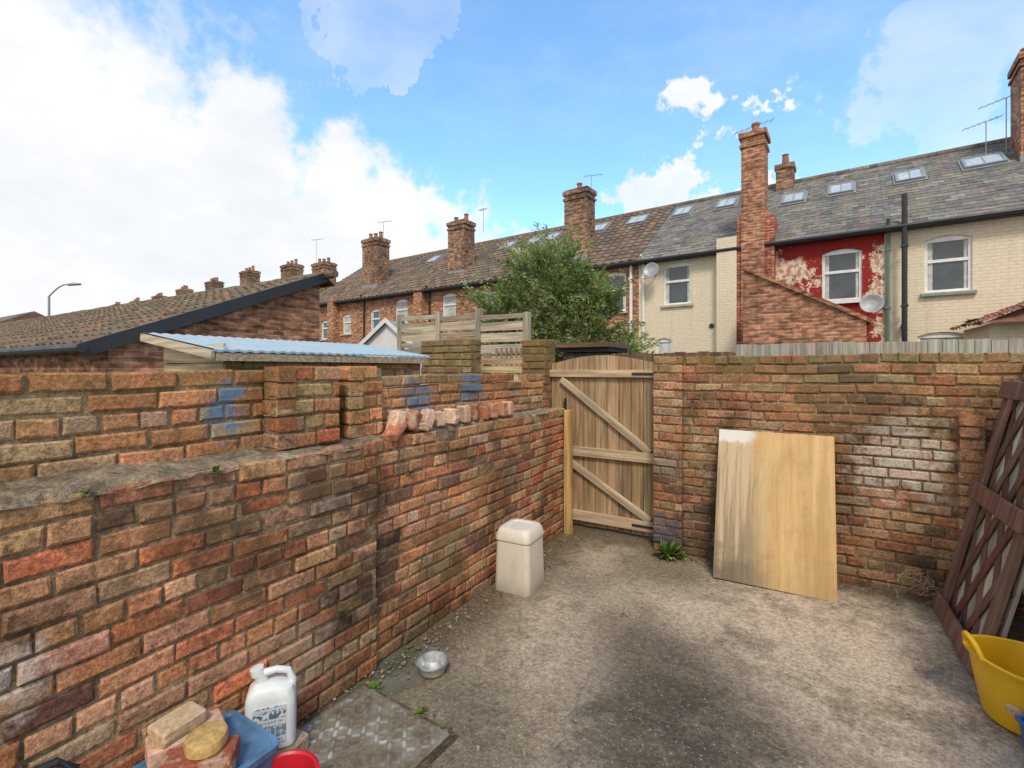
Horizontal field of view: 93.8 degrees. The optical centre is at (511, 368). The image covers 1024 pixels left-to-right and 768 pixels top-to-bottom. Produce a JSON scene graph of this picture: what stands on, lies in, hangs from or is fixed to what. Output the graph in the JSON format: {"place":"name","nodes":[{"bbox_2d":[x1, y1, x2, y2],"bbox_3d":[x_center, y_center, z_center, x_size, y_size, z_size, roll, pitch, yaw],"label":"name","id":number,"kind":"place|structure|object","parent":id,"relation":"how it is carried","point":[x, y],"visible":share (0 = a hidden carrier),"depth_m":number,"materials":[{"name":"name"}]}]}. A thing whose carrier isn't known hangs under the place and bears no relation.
{"place":"outdoors","nodes":[
{"label":"outdoors","id":0,"kind":"place"},
{"bbox_2d":[0,311,43,322],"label":"distant house","id":1,"kind":"structure","parent":0,"point":[23,316],"depth_m":37.75,"materials":[{"name":"red brick"}]},
{"bbox_2d":[48,283,81,315],"bbox_3d":[-23.230,-1.402,24.860,1.743,6.104,0.240,0,0,0],"label":"street lamp","id":2,"kind":"object","parent":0,"point":[72,284],"visible":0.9,"depth_m":24.83,"materials":[{"name":"grey metal"}]},
{"bbox_2d":[140,332,429,386],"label":"brick store shed","id":3,"kind":"structure","parent":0,"point":[217,353],"depth_m":3.55,"materials":[{"name":"blue metal"}]},
{"bbox_2d":[359,318,446,384],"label":"white gabled shed","id":4,"kind":"structure","parent":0,"point":[382,333],"depth_m":13.88,"materials":[{"name":"paint"}]},
{"bbox_2d":[421,339,480,384],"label":"brick neighbour wall","id":5,"kind":"structure","parent":0,"point":[455,356],"depth_m":5.45,"materials":[{"name":"brown brick"}]},
{"bbox_2d":[337,523,573,696],"bbox_3d":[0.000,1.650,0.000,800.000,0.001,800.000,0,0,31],"label":"ground","id":6,"kind":"structure","parent":0,"point":[414,680],"depth_m":2.60,"materials":[{"name":"grey concrete"}]},
{"bbox_2d":[151,293,166,298],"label":"terraced house brick","id":7,"kind":"object","parent":6,"relation":"on","point":[158,295],"visible":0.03,"depth_m":44.22,"materials":[{"name":"red brick"}]},
{"bbox_2d":[0,270,338,373],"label":"brick outhouse","id":8,"kind":"structure","parent":6,"relation":"on","point":[104,339],"depth_m":7.21,"materials":[{"name":"brown brick"}]},
{"bbox_2d":[175,285,193,294],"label":"terraced house brick","id":9,"kind":"object","parent":6,"relation":"on","point":[184,289],"visible":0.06,"depth_m":41.00,"materials":[{"name":"red brick"}]},
{"bbox_2d":[204,277,223,290],"bbox_3d":[-24.567,-2.414,40.597,5.900,9.629,8.540,0,0,36],"label":"terraced house brick","id":10,"kind":"object","parent":6,"relation":"on","point":[213,283],"visible":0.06,"depth_m":37.69,"materials":[{"name":"red brick"}]},
{"bbox_2d":[239,266,260,284],"bbox_3d":[-19.973,-2.490,37.308,6.000,9.780,8.540,0,0,36],"label":"terraced house brick","id":11,"kind":"object","parent":6,"relation":"on","point":[247,276],"visible":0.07,"depth_m":34.37,"materials":[{"name":"red brick"}]},
{"bbox_2d":[0,366,564,767],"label":"brick boundary wall","id":12,"kind":"structure","parent":6,"relation":"on","point":[158,572],"depth_m":2.00,"materials":[{"name":"brown brick"}]},
{"bbox_2d":[33,757,79,767],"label":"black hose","id":13,"kind":"object","parent":12,"relation":"attached to","point":[57,762],"visible":1,"depth_m":1.47,"materials":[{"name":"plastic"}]},
{"bbox_2d":[76,488,91,495],"bbox_3d":[-1.379,0.399,1.547,0.035,0.024,0.045,0,0,-8],"label":"wall plant","id":14,"kind":"object","parent":12,"relation":"attached to","point":[86,493],"depth_m":1.55,"materials":[{"name":"green plant"}]},
{"bbox_2d":[207,465,225,472],"bbox_3d":[-1.169,0.395,1.891,0.070,0.030,0.048,0,0,-34],"label":"wall plant","id":15,"kind":"object","parent":12,"relation":"attached to","point":[216,469],"depth_m":1.89,"materials":[{"name":"green plant"}]},
{"bbox_2d":[336,609,347,617],"bbox_3d":[-0.853,1.223,2.401,0.058,0.020,0.050,0,0,-33],"label":"wall plant","id":16,"kind":"object","parent":12,"relation":"attached to","point":[343,611],"depth_m":2.40,"materials":[{"name":"green plant"}]},
{"bbox_2d":[381,401,512,441],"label":"loose bricks","id":17,"kind":"object","parent":12,"relation":"on","point":[400,422],"visible":1,"depth_m":3.15,"materials":[{"name":"brick"}]},
{"bbox_2d":[522,339,554,408],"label":"brick gate pillar","id":18,"kind":"structure","parent":12,"relation":"attached to","point":[538,356],"depth_m":5.06,"materials":[{"name":"brown brick"}]},
{"bbox_2d":[549,355,653,536],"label":"wooden gate","id":19,"kind":"structure","parent":12,"relation":"attached to","point":[608,400],"depth_m":4.77,"materials":[{"name":"brown wood"}]},
{"bbox_2d":[280,259,303,277],"bbox_3d":[-15.420,-2.361,34.048,6.000,9.523,8.540,0,0,36],"label":"terraced house brick","id":20,"kind":"object","parent":6,"relation":"on","point":[292,268],"visible":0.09,"depth_m":31.11,"materials":[{"name":"red brick"}]},
{"bbox_2d":[311,257,337,292],"bbox_3d":[-11.232,-2.190,31.050,5.100,9.181,8.540,0,0,36],"label":"terraced house brick","id":21,"kind":"object","parent":6,"relation":"on","point":[324,265],"visible":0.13,"depth_m":29.00,"materials":[{"name":"red brick"}]},
{"bbox_2d":[320,231,425,355],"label":"brick terraced house","id":22,"kind":"structure","parent":6,"relation":"on","point":[343,312],"depth_m":24.36,"materials":[{"name":"red brick"}]},
{"bbox_2d":[320,316,326,340],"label":"window","id":23,"kind":"structure","parent":22,"relation":"in","point":[324,324],"depth_m":25.34,"materials":[{"name":"white glass"}]},
{"bbox_2d":[341,310,351,335],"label":"window","id":24,"kind":"structure","parent":22,"relation":"in","point":[346,318],"depth_m":24.23,"materials":[{"name":"glass"}]},
{"bbox_2d":[362,240,489,333],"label":"brick terraced house","id":25,"kind":"structure","parent":6,"relation":"on","point":[405,292],"depth_m":22.37,"materials":[{"name":"red brick"}]},
{"bbox_2d":[368,304,380,333],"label":"window","id":26,"kind":"structure","parent":25,"relation":"in","point":[375,314],"depth_m":22.95,"materials":[{"name":"white glass"}]},
{"bbox_2d":[394,295,407,321],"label":"window","id":27,"kind":"structure","parent":25,"relation":"in","point":[401,305],"depth_m":21.85,"materials":[{"name":"glass"}]},
{"bbox_2d":[425,254,443,263],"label":"roof window","id":28,"kind":"structure","parent":25,"relation":"in","point":[437,257],"depth_m":24.49,"materials":[{"name":"grey metal"}]},
{"bbox_2d":[397,308,530,382],"bbox_3d":[-0.838,0.370,7.504,2.550,2.560,0.090,0,0,31],"label":"weathered slat fence","id":29,"kind":"object","parent":6,"relation":"on","point":[438,326],"visible":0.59,"depth_m":7.37,"materials":[{"name":"brown wood"}]},
{"bbox_2d":[427,213,563,382],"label":"brick terraced house","id":30,"kind":"structure","parent":6,"relation":"on","point":[465,261],"depth_m":20.69,"materials":[{"name":"red brick"}]},
{"bbox_2d":[441,289,456,321],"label":"window","id":31,"kind":"structure","parent":30,"relation":"in","point":[449,300],"depth_m":20.12,"materials":[{"name":"white glass"}]},
{"bbox_2d":[478,208,486,230],"bbox_3d":[-1.308,-6.779,21.887,0.339,1.058,0.694,0,0,-22],"label":"tv aerial","id":32,"kind":"object","parent":30,"relation":"on","point":[483,216],"visible":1,"depth_m":21.80,"materials":[{"name":"grey metal"}]},
{"bbox_2d":[482,285,497,320],"bbox_3d":[-0.830,-2.571,18.794,0.865,1.382,0.180,0,0,36],"label":"window","id":33,"kind":"structure","parent":30,"relation":"in","point":[495,287],"depth_m":18.85,"materials":[{"name":"white plastic"}]},
{"bbox_2d":[498,240,518,250],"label":"roof window","id":34,"kind":"structure","parent":30,"relation":"in","point":[512,243],"depth_m":21.76,"materials":[{"name":"grey metal"}]},
{"bbox_2d":[525,234,544,245],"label":"roof window","id":35,"kind":"structure","parent":30,"relation":"in","point":[531,239],"depth_m":21.01,"materials":[{"name":"grey metal"}]},
{"bbox_2d":[542,231,562,242],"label":"roof window","id":36,"kind":"structure","parent":30,"relation":"in","point":[556,234],"depth_m":20.50,"materials":[{"name":"grey metal"}]},
{"bbox_2d":[481,353,521,382],"bbox_3d":[-0.069,0.730,5.669,0.730,1.840,0.080,0,0,31],"label":"timber rail fence","id":37,"kind":"object","parent":6,"relation":"on","point":[487,360],"visible":0.17,"depth_m":5.66,"materials":[{"name":"brown wood"}]},
{"bbox_2d":[495,347,521,382],"bbox_3d":[0.132,0.090,6.129,0.800,0.720,0.035,0,0,31],"label":"trellis screen","id":38,"kind":"object","parent":37,"relation":"attached to","point":[511,352],"visible":0.2,"depth_m":6.23,"materials":[{"name":"brown wood"}]},
{"bbox_2d":[456,222,661,373],"bbox_3d":[0.726,-0.579,8.981,4.226,4.511,2.637,0,0,31],"label":"willow shrub","id":39,"kind":"object","parent":6,"relation":"on","point":[560,296],"visible":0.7,"depth_m":8.62,"materials":[{"name":"green plant"}]},
{"bbox_2d":[512,182,675,353],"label":"brick terraced house","id":40,"kind":"structure","parent":6,"relation":"on","point":[622,241],"depth_m":16.97,"materials":[{"name":"red brick"}]},
{"bbox_2d":[595,222,611,233],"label":"roof window","id":41,"kind":"structure","parent":40,"relation":"in","point":[601,227],"depth_m":19.20,"materials":[{"name":"grey metal"}]},
{"bbox_2d":[600,267,627,313],"bbox_3d":[3.366,-2.591,15.790,0.986,1.582,0.180,0,0,36],"label":"window","id":42,"kind":"structure","parent":40,"relation":"in","point":[621,276],"depth_m":15.73,"materials":[{"name":"white plastic"}]},
{"bbox_2d":[624,213,650,226],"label":"roof window","id":43,"kind":"structure","parent":40,"relation":"in","point":[640,219],"depth_m":18.41,"materials":[{"name":"white glass"}]},
{"bbox_2d":[635,183,783,355],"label":"house","id":44,"kind":"structure","parent":6,"relation":"on","point":[686,261],"depth_m":14.62,"materials":[{"name":"brick"}]},
{"bbox_2d":[656,338,671,353],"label":"window","id":45,"kind":"structure","parent":44,"relation":"in","point":[666,344],"depth_m":14.88,"materials":[{"name":"white plastic"}]},
{"bbox_2d":[661,263,693,307],"bbox_3d":[5.034,-2.555,14.596,0.970,1.350,0.180,0,0,36],"label":"window","id":46,"kind":"structure","parent":44,"relation":"in","point":[677,276],"depth_m":14.64,"materials":[{"name":"white plastic"}]},
{"bbox_2d":[670,205,695,218],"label":"roof window","id":47,"kind":"structure","parent":44,"relation":"in","point":[683,211],"depth_m":17.36,"materials":[{"name":"white glass"}]},
{"bbox_2d":[713,196,740,210],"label":"roof window","id":48,"kind":"structure","parent":44,"relation":"in","point":[731,202],"depth_m":16.50,"materials":[{"name":"glass"}]},
{"bbox_2d":[610,350,829,362],"bbox_3d":[2.114,0.679,5.299,2.352,1.741,0.019,0,0,31],"label":"brown board fence","id":49,"kind":"object","parent":6,"relation":"on","point":[644,357],"visible":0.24,"depth_m":5.44,"materials":[{"name":"brown wood"}]},
{"bbox_2d":[742,266,873,353],"bbox_3d":[6.882,-0.336,11.311,2.408,3.971,2.600,0,0,31],"label":"brick rear extension","id":50,"kind":"object","parent":6,"relation":"on","point":[775,311],"visible":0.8,"depth_m":10.38,"materials":[{"name":"brick"}]},
{"bbox_2d":[737,122,884,352],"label":"red terraced house","id":51,"kind":"structure","parent":6,"relation":"on","point":[823,235],"depth_m":12.91,"materials":[{"name":"brick"}]},
{"bbox_2d":[734,117,773,133],"bbox_3d":[6.770,-6.694,13.431,1.054,0.488,0.340,0,0,14],"label":"tv aerial","id":52,"kind":"object","parent":51,"relation":"attached to","point":[760,123],"visible":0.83,"depth_m":13.38,"materials":[{"name":"grey metal"}]},
{"bbox_2d":[779,190,807,206],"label":"roof window","id":53,"kind":"structure","parent":51,"relation":"in","point":[800,197],"depth_m":14.79,"materials":[{"name":"glass"}]},
{"bbox_2d":[826,180,855,197],"bbox_3d":[9.794,-5.329,14.261,0.720,0.604,0.821,0,0,36],"label":"roof window","id":54,"kind":"structure","parent":51,"relation":"in","point":[844,188],"depth_m":14.13,"materials":[{"name":"white glass"}]},
{"bbox_2d":[822,249,861,300],"bbox_3d":[8.388,-2.355,12.195,0.980,1.390,0.180,0,0,36],"label":"window","id":55,"kind":"structure","parent":51,"relation":"in","point":[841,268],"depth_m":12.24,"materials":[{"name":"grey glass"}]},
{"bbox_2d":[736,339,1023,356],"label":"grey picket fence","id":56,"kind":"object","parent":6,"relation":"on","point":[963,346],"visible":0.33,"depth_m":4.12,"materials":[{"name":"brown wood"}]},
{"bbox_2d":[878,48,1023,341],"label":"house","id":57,"kind":"structure","parent":6,"relation":"on","point":[954,235],"depth_m":11.24,"materials":[{"name":"brick"}]},
{"bbox_2d":[892,167,927,185],"bbox_3d":[11.100,-5.364,13.387,0.720,0.604,0.821,0,0,36],"label":"roof window","id":58,"kind":"structure","parent":57,"relation":"in","point":[916,174],"depth_m":13.27,"materials":[{"name":"glass"}]},
{"bbox_2d":[917,332,963,341],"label":"window","id":59,"kind":"structure","parent":57,"relation":"in","point":[937,335],"depth_m":11.11,"materials":[{"name":"white plastic"}]},
{"bbox_2d":[921,235,976,293],"bbox_3d":[10.023,-2.385,11.024,0.960,1.370,0.180,0,0,36],"label":"window","id":60,"kind":"structure","parent":57,"relation":"in","point":[947,259],"depth_m":11.06,"materials":[{"name":"glass"}]},
{"bbox_2d":[963,114,1002,153],"bbox_3d":[12.571,-6.132,12.796,0.862,1.164,0.340,0,0,12],"label":"tv aerial","id":61,"kind":"object","parent":57,"relation":"attached to","point":[985,123],"visible":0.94,"depth_m":12.80,"materials":[{"name":"grey metal"}]},
{"bbox_2d":[957,151,1010,171],"bbox_3d":[12.372,-5.425,12.587,0.900,0.575,0.780,0,0,36],"label":"roof window","id":62,"kind":"structure","parent":57,"relation":"in","point":[995,159],"depth_m":12.49,"materials":[{"name":"white glass"}]},
{"bbox_2d":[978,95,1012,152],"bbox_3d":[12.946,-6.463,12.657,0.958,1.626,0.340,0,0,18],"label":"tv aerial","id":63,"kind":"object","parent":57,"relation":"attached to","point":[1006,116],"visible":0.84,"depth_m":12.64,"materials":[{"name":"grey metal"}]},
{"bbox_2d":[950,301,1023,339],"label":"tiled lean to","id":64,"kind":"object","parent":6,"relation":"on","point":[1002,331],"visible":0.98,"depth_m":9.09,"materials":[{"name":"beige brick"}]},
{"bbox_2d":[958,318,987,325],"bbox_3d":[9.448,-0.953,9.830,0.445,0.146,0.471,0,0,6],"label":"gutter plant","id":65,"kind":"object","parent":64,"relation":"on","point":[969,320],"visible":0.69,"depth_m":9.81,"materials":[{"name":"green plant"}]},
{"bbox_2d":[0,0,1023,316],"label":"sky","id":66,"kind":"structure","parent":0,"point":[148,148],"materials":[{"name":"blue"}]},
{"bbox_2d":[556,342,629,360],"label":"garden shed","id":67,"kind":"structure","parent":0,"point":[572,350],"depth_m":6.32,"materials":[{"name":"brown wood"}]},
{"bbox_2d":[296,523,1023,767],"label":"yard floor","id":68,"kind":"structure","parent":0,"point":[821,687],"depth_m":2.55,"materials":[{"name":"concrete"}]},
{"bbox_2d":[132,710,278,767],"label":"blue storage box","id":69,"kind":"object","parent":68,"relation":"on","point":[259,745],"visible":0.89,"depth_m":1.76,"materials":[{"name":"plastic"}]},
{"bbox_2d":[145,701,239,767],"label":"stacked bricks","id":70,"kind":"object","parent":69,"relation":"on","point":[168,733],"visible":0.81,"depth_m":1.65,"materials":[{"name":"brick"}]},
{"bbox_2d":[183,720,228,760],"bbox_3d":[-1.048,1.275,1.646,0.132,0.046,0.132,2,3,31],"label":"round sponge","id":71,"kind":"object","parent":70,"relation":"on","point":[206,740],"visible":1,"depth_m":1.62},
{"bbox_2d":[274,729,308,754],"bbox_3d":[-1.000,1.595,1.992,0.225,0.089,0.205,0,0,20],"label":"concrete block","id":72,"kind":"object","parent":68,"relation":"on","point":[301,742],"depth_m":2.01,"materials":[{"name":"concrete"}]},
{"bbox_2d":[245,663,296,748],"bbox_3d":[-0.999,1.388,1.991,0.190,0.324,0.130,0,0,-21],"label":"plastic jerry can","id":73,"kind":"object","parent":72,"relation":"on","point":[270,704],"visible":0.87,"depth_m":1.95,"materials":[{"name":"white plastic"}]},
{"bbox_2d":[271,750,319,767],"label":"red plastic bowl","id":74,"kind":"object","parent":68,"relation":"on","point":[297,759],"visible":0.92,"depth_m":1.77,"materials":[{"name":"red plastic"}]},
{"bbox_2d":[367,680,381,690],"bbox_3d":[-0.703,1.626,2.468,0.084,0.028,0.097,0,0,31],"label":"weed plant","id":75,"kind":"object","parent":68,"relation":"on","point":[374,685],"visible":0.99,"depth_m":2.46,"materials":[{"name":"green plant"}]},
{"bbox_2d":[296,683,458,767],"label":"manhole cover","id":76,"kind":"object","parent":68,"relation":"on","point":[364,725],"visible":0.96,"depth_m":2.12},
{"bbox_2d":[411,706,427,716],"bbox_3d":[-0.439,1.626,2.276,0.084,0.029,0.100,0,0,31],"label":"weed plant","id":77,"kind":"object","parent":68,"relation":"on","point":[421,711],"visible":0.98,"depth_m":2.27,"materials":[{"name":"green plant"}]},
{"bbox_2d":[415,650,448,677],"bbox_3d":[-0.432,1.606,2.597,0.189,0.061,0.180,0,0,31],"label":"metal pet bowl","id":78,"kind":"object","parent":68,"relation":"on","point":[432,664],"visible":1,"depth_m":2.63,"materials":[{"name":"metal"}]},
{"bbox_2d":[495,518,543,596],"bbox_3d":[0.061,1.406,3.618,0.292,0.464,0.307,0,0,28],"label":"plastic bin","id":79,"kind":"object","parent":68,"relation":"on","point":[519,562],"visible":1,"depth_m":3.50,"materials":[{"name":"beige plastic"}]},
{"bbox_2d":[564,410,572,534],"bbox_3d":[0.558,1.025,4.754,0.070,1.230,0.070,0,0,31],"label":"timber gate post","id":80,"kind":"object","parent":68,"relation":"on","point":[568,472],"visible":1,"depth_m":4.73,"materials":[{"name":"brown wood"}]},
{"bbox_2d":[305,535,930,767],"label":"debris","id":81,"kind":"object","parent":68,"relation":"on","point":[307,718],"visible":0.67,"depth_m":2.89,"materials":[{"name":"gravel"}]},
{"bbox_2d":[650,538,686,561],"bbox_3d":[1.373,1.556,4.159,0.313,0.165,0.247,0,0,-6],"label":"weed plant","id":82,"kind":"object","parent":68,"relation":"on","point":[667,551],"visible":1,"depth_m":4.12,"materials":[{"name":"green plant"}]},
{"bbox_2d":[679,550,686,559],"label":"weed plant","id":83,"kind":"object","parent":68,"relation":"on","point":[682,555],"visible":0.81,"depth_m":4.17,"materials":[{"name":"green plant"}]},
{"bbox_2d":[713,429,837,602],"bbox_3d":[2.020,1.078,3.713,0.810,1.175,0.025,0,-17,30],"label":"plywood board","id":84,"kind":"object","parent":68,"relation":"on","point":[775,522],"visible":1,"depth_m":3.68,"materials":[{"name":"beige wood"}]},
{"bbox_2d":[653,352,1023,616],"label":"brick garden wall","id":85,"kind":"structure","parent":68,"relation":"on","point":[911,433],"depth_m":3.59,"materials":[{"name":"brown brick"}]},
{"bbox_2d":[887,568,941,602],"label":"dry twigs","id":86,"kind":"object","parent":68,"relation":"on","point":[903,573],"visible":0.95,"depth_m":3.35,"materials":[{"name":"brown plant"}]},
{"bbox_2d":[932,380,1023,674],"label":"leaning trellis gate","id":87,"kind":"structure","parent":68,"relation":"on","point":[982,588],"depth_m":2.86,"materials":[{"name":"brown wood"}]},
{"bbox_2d":[962,630,1023,735],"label":"yellow flexi tub","id":88,"kind":"object","parent":68,"relation":"on","point":[997,663],"visible":0.97,"depth_m":2.23,"materials":[{"name":"plastic"}]},
{"bbox_2d":[1015,715,1023,747],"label":"blue plastic tub","id":89,"kind":"object","parent":68,"relation":"on","point":[1019,719],"visible":1,"depth_m":2.02,"materials":[{"name":"blue plastic"}]}
]}

